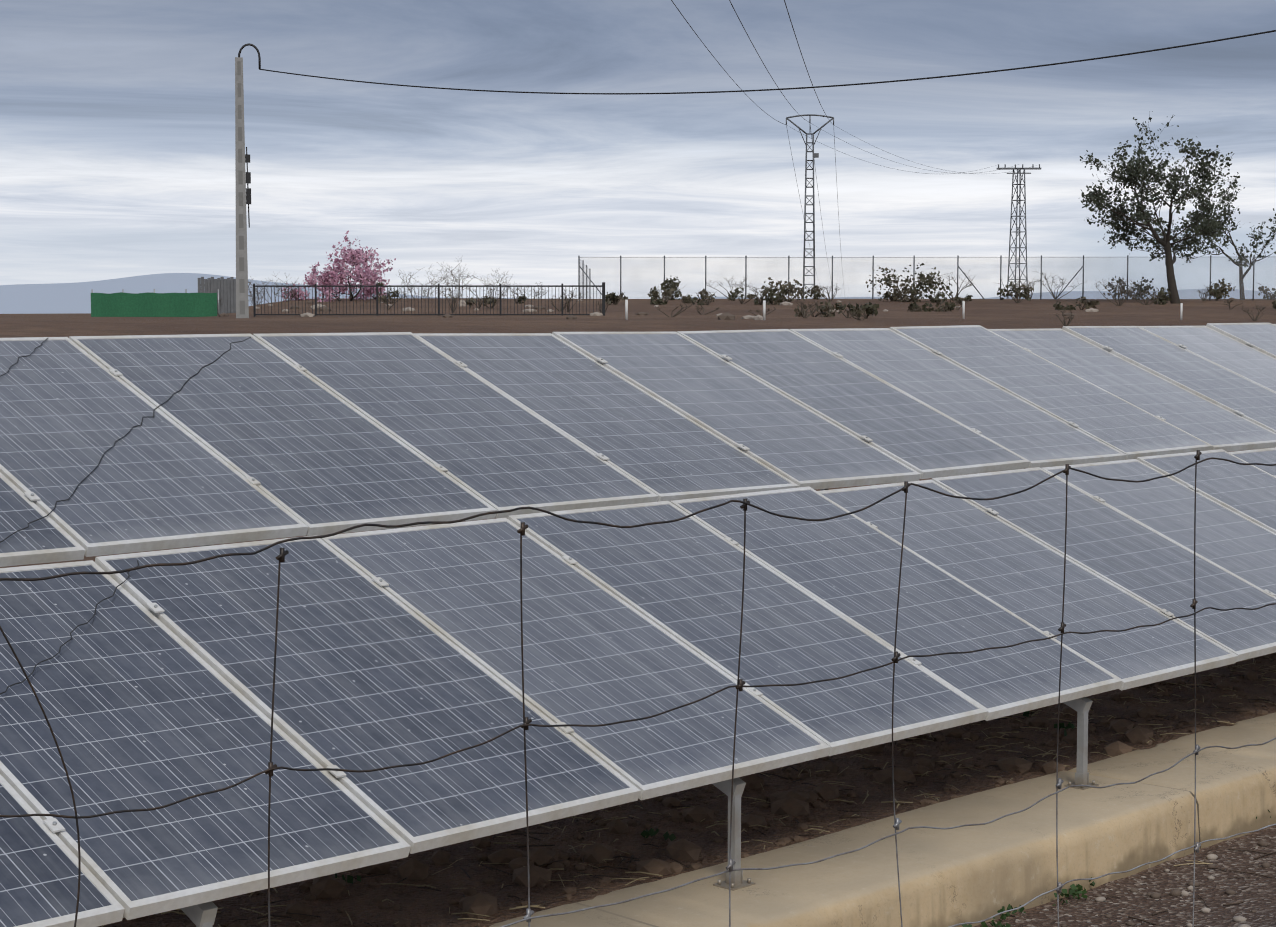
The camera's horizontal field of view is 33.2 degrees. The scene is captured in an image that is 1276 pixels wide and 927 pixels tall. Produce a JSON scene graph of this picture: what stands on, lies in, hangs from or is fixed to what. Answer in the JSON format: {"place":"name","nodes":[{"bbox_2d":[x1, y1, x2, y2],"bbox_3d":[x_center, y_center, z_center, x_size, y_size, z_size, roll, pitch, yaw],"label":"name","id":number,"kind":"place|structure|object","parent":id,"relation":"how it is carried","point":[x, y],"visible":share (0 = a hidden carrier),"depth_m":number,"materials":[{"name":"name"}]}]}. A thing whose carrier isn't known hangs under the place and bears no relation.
{"place":"outdoors","nodes":[
{"label":"outdoors","id":0,"kind":"place"},
{"bbox_2d":[0,298,1275,926],"bbox_3d":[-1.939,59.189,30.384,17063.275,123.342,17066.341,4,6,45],"label":"ground","id":1,"kind":"structure","parent":0,"point":[434,908],"depth_m":9.67,"materials":[{"name":"brown soil"}]},
{"bbox_2d":[91,289,218,316],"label":"green screen fence","id":2,"kind":"object","parent":1,"relation":"on","point":[147,304],"visible":0.85,"depth_m":79.29,"materials":[{"name":"green fabric"}]},
{"bbox_2d":[198,277,235,313],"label":"shed","id":3,"kind":"structure","parent":1,"relation":"on","point":[227,292],"depth_m":88.24,"materials":[{"name":"grey metal"}]},
{"bbox_2d":[235,43,260,317],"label":"utility pole","id":4,"kind":"object","parent":1,"relation":"on","point":[243,192],"visible":0.98,"depth_m":67.84,"materials":[{"name":"concrete"}]},
{"bbox_2d":[259,30,1275,94],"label":"service cable","id":5,"kind":"object","parent":4,"relation":"attached to","point":[801,87],"visible":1,"depth_m":56.73,"materials":[{"name":"black plastic"}]},
{"bbox_2d":[279,230,395,301],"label":"blossom tree","id":6,"kind":"object","parent":1,"relation":"on","point":[335,280],"depth_m":99.78,"materials":[{"name":"pink plant"}]},
{"bbox_2d":[248,258,547,304],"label":"bare shrubs","id":7,"kind":"object","parent":1,"relation":"on","point":[293,295],"visible":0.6,"depth_m":105.32,"materials":[{"name":"brown plant"}]},
{"bbox_2d":[253,282,604,316],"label":"black railing","id":8,"kind":"object","parent":1,"relation":"on","point":[452,286],"visible":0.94,"depth_m":71.95,"materials":[{"name":"black metal"}]},
{"bbox_2d":[123,468,1098,926],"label":"support posts","id":9,"kind":"object","parent":1,"relation":"on","point":[201,914],"visible":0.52,"depth_m":7.77,"materials":[{"name":"metal"}]},
{"bbox_2d":[0,323,1275,926],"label":"solar panels","id":10,"kind":"object","parent":9,"relation":"on","point":[154,685],"visible":0.98,"depth_m":9.05,"materials":[{"name":"blue"}]},
{"bbox_2d":[0,337,250,693],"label":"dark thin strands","id":11,"kind":"object","parent":10,"relation":"on","point":[72,494],"visible":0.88,"depth_m":8.14,"materials":[{"name":"grey metal"}]},
{"bbox_2d":[0,450,1275,926],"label":"wire fence","id":12,"kind":"object","parent":1,"relation":"on","point":[526,724],"visible":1,"depth_m":2.48,"materials":[{"name":"black metal"}]},
{"bbox_2d":[101,652,1275,926],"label":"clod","id":13,"kind":"object","parent":1,"relation":"on","point":[787,806],"visible":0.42,"depth_m":8.92,"materials":[{"name":"soil"}]},
{"bbox_2d":[219,296,1236,319],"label":"rocks","id":14,"kind":"object","parent":1,"relation":"on","point":[725,316],"visible":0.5,"depth_m":78.51,"materials":[{"name":"stone"}]},
{"bbox_2d":[217,263,1275,325],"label":"shrubs","id":15,"kind":"object","parent":1,"relation":"on","point":[669,289],"depth_m":95.15,"materials":[{"name":"green plant"}]},
{"bbox_2d":[335,711,1270,926],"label":"weeds","id":16,"kind":"object","parent":1,"relation":"on","point":[651,832],"visible":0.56,"depth_m":8.51,"materials":[{"name":"green plant"}]},
{"bbox_2d":[489,712,1275,926],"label":"concrete curb","id":17,"kind":"structure","parent":1,"relation":"on","point":[958,875],"depth_m":8.49,"materials":[{"name":"beige concrete"}]},
{"bbox_2d":[625,300,1182,319],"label":"marker posts","id":18,"kind":"object","parent":1,"relation":"on","point":[764,309],"visible":1,"depth_m":59.65,"materials":[{"name":"white plastic"}]},
{"bbox_2d":[786,114,1040,298],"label":"electricity pylons","id":19,"kind":"object","parent":1,"relation":"on","point":[815,155],"visible":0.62,"depth_m":231.47,"materials":[{"name":"metal"}]},
{"bbox_2d":[671,0,1029,298],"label":"power lines","id":20,"kind":"object","parent":19,"relation":"hanging from","point":[807,121],"visible":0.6,"depth_m":161.13,"materials":[{"name":"black metal"}]},
{"bbox_2d":[578,255,1275,300],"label":"chainlink fence","id":21,"kind":"object","parent":1,"relation":"on","point":[788,272],"visible":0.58,"depth_m":104.26,"materials":[{"name":"metal"}]},
{"bbox_2d":[1061,841,1275,926],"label":"loose stones","id":22,"kind":"object","parent":1,"relation":"on","point":[1156,895],"visible":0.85,"depth_m":8.60,"materials":[{"name":"stone"}]},
{"bbox_2d":[1080,111,1275,303],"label":"trees","id":23,"kind":"object","parent":1,"relation":"on","point":[1094,197],"depth_m":96.14,"materials":[{"name":"green plant"}]},
{"bbox_2d":[0,273,1275,313],"bbox_3d":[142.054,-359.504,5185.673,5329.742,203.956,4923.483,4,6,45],"label":"distant hills","id":24,"kind":"structure","parent":0,"point":[58,298],"depth_m":5227.55,"materials":[{"name":"grey"}]},
{"bbox_2d":[0,0,1275,298],"label":"sky","id":25,"kind":"structure","parent":0,"point":[117,117],"materials":[{"name":"grey"}]}
]}

